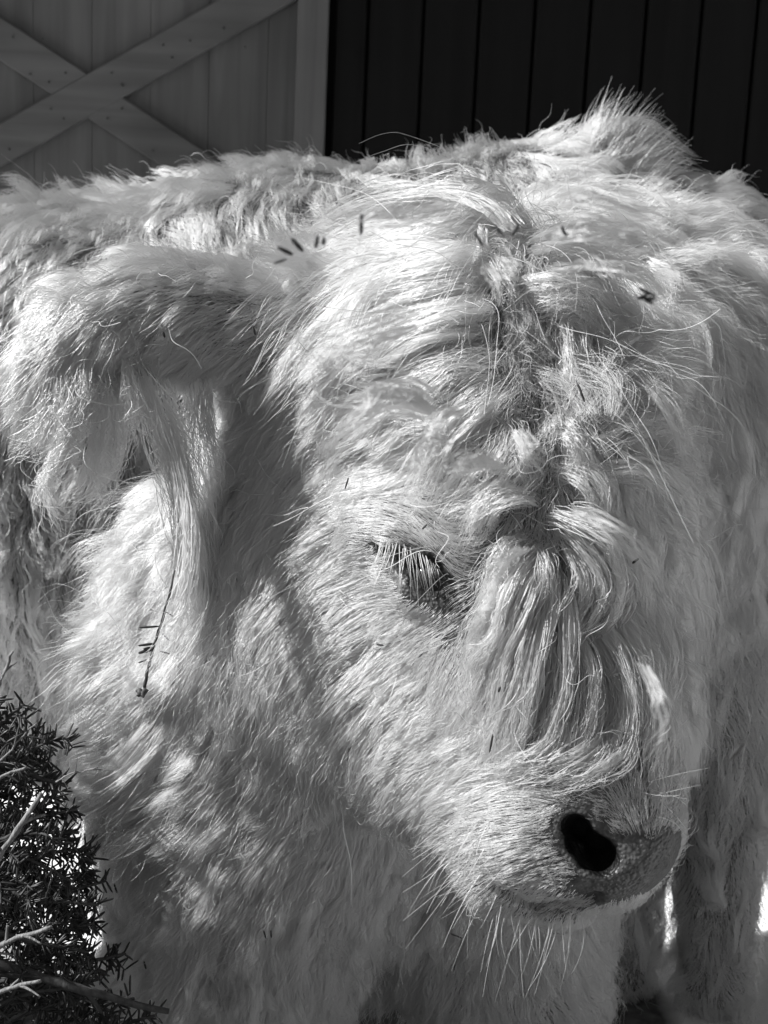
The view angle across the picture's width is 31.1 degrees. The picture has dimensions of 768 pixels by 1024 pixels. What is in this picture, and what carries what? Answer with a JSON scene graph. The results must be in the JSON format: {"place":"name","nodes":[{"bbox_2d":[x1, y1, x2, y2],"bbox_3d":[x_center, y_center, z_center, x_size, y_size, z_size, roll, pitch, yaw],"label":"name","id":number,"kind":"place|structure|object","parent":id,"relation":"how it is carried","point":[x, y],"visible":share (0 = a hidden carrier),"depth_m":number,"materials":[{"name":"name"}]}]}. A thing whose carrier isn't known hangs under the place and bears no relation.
{"place":"outdoors","nodes":[
{"label":"outdoors","id":0,"kind":"place"},
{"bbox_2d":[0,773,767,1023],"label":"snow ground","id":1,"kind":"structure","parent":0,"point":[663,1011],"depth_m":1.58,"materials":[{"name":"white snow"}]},
{"bbox_2d":[0,651,169,1023],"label":"fir tree","id":2,"kind":"object","parent":1,"relation":"on","point":[30,981],"visible":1,"depth_m":1.02,"materials":[{"name":"black plant"}]},
{"bbox_2d":[0,132,767,1023],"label":"calf","id":3,"kind":"object","parent":1,"relation":"on","point":[320,784],"visible":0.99,"depth_m":1.00},
{"bbox_2d":[135,570,175,697],"bbox_3d":[-0.160,0.088,0.982,0.035,0.088,0.018,-7,15,-38],"label":"fir twig","id":4,"kind":"object","parent":3,"relation":"attached to","point":[142,692],"visible":0.96,"depth_m":0.98,"materials":[{"name":"black plant"}]},
{"bbox_2d":[162,286,179,288],"bbox_3d":[-0.075,-0.079,0.488,0.006,0.001,0.001,3,12,0],"label":"straw","id":5,"kind":"object","parent":3,"relation":"on","point":[172,287],"visible":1,"depth_m":0.49,"materials":[{"name":"plant"}]},
{"bbox_2d":[273,258,285,263],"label":"fir needle","id":6,"kind":"object","parent":3,"relation":"attached to","point":[281,260],"visible":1,"depth_m":0.49,"materials":[{"name":"plant"}]},
{"bbox_2d":[277,246,292,255],"bbox_3d":[-0.035,-0.093,0.490,0.006,0.003,0.001,3,12,0],"label":"fir needle","id":7,"kind":"object","parent":3,"relation":"on","point":[284,250],"visible":1,"depth_m":0.49,"materials":[{"name":"plant"}]},
{"bbox_2d":[291,238,303,251],"bbox_3d":[-0.031,-0.095,0.490,0.005,0.005,0.001,3,12,0],"label":"fir needle","id":8,"kind":"object","parent":3,"relation":"on","point":[297,245],"visible":1,"depth_m":0.49,"materials":[{"name":"plant"}]},
{"bbox_2d":[314,235,318,248],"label":"fir needle","id":9,"kind":"object","parent":3,"relation":"on","point":[316,242],"visible":1,"depth_m":0.49,"materials":[{"name":"plant"}]},
{"bbox_2d":[359,214,362,234],"bbox_3d":[-0.008,-0.102,0.489,0.002,0.008,0.001,3,12,0],"label":"fir needle","id":10,"kind":"object","parent":3,"relation":"on","point":[361,226],"visible":1,"depth_m":0.49,"materials":[{"name":"plant"}]},
{"bbox_2d":[474,232,482,246],"bbox_3d":[0.034,-0.096,0.489,0.004,0.005,0.001,3,12,0],"label":"fir needle","id":11,"kind":"object","parent":3,"relation":"on","point":[479,240],"visible":1,"depth_m":0.49,"materials":[{"name":"plant"}]},
{"bbox_2d":[489,734,492,752],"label":"fir needle","id":12,"kind":"object","parent":3,"relation":"attached to","point":[491,741],"visible":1,"depth_m":0.91,"materials":[{"name":"plant"}]},
{"bbox_2d":[494,224,503,236],"bbox_3d":[0.041,-0.100,0.488,0.004,0.004,0.001,3,12,0],"label":"fir needle","id":13,"kind":"object","parent":3,"relation":"on","point":[499,230],"visible":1,"depth_m":0.49,"materials":[{"name":"plant"}]},
{"bbox_2d":[511,224,519,235],"bbox_3d":[0.046,-0.099,0.488,0.003,0.004,0.001,3,12,0],"label":"fir needle","id":14,"kind":"object","parent":3,"relation":"on","point":[515,229],"visible":1,"depth_m":0.49,"materials":[{"name":"plant"}]},
{"bbox_2d":[560,226,566,235],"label":"fir needle","id":15,"kind":"object","parent":3,"relation":"on","point":[563,230],"visible":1,"depth_m":0.49,"materials":[{"name":"plant"}]},
{"bbox_2d":[577,383,584,401],"bbox_3d":[0.130,-0.079,0.914,0.005,0.012,0.006,3,12,0],"label":"fir needle","id":16,"kind":"object","parent":3,"relation":"attached to","point":[580,391],"visible":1,"depth_m":0.91,"materials":[{"name":"plant"}]},
{"bbox_2d":[637,287,656,304],"bbox_3d":[0.092,-0.076,0.485,0.007,0.006,0.002,3,12,0],"label":"fir sprig","id":17,"kind":"object","parent":3,"relation":"attached to","point":[645,298],"visible":1,"depth_m":0.48,"materials":[{"name":"plant"}]},
{"bbox_2d":[729,742,743,759],"bbox_3d":[0.122,0.083,0.478,0.005,0.006,0.001,3,12,0],"label":"fir needle","id":18,"kind":"object","parent":3,"relation":"on","point":[736,750],"visible":1,"depth_m":0.48,"materials":[{"name":"plant"}]},
{"bbox_2d":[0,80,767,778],"bbox_3d":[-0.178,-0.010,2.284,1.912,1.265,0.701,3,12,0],"label":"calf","id":19,"kind":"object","parent":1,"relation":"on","point":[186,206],"visible":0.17,"depth_m":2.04},
{"bbox_2d":[519,603,523,610],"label":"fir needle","id":20,"kind":"object","parent":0,"point":[521,605],"visible":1,"depth_m":0.50,"materials":[{"name":"plant"}]},
{"bbox_2d":[325,0,767,199],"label":"barn wall","id":21,"kind":"structure","parent":0,"point":[448,71],"depth_m":3.16,"materials":[{"name":"black wood"}]},
{"bbox_2d":[0,0,329,194],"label":"barn door","id":22,"kind":"structure","parent":21,"relation":"attached to","point":[101,86],"depth_m":3.16,"materials":[{"name":"wood"}]}
]}

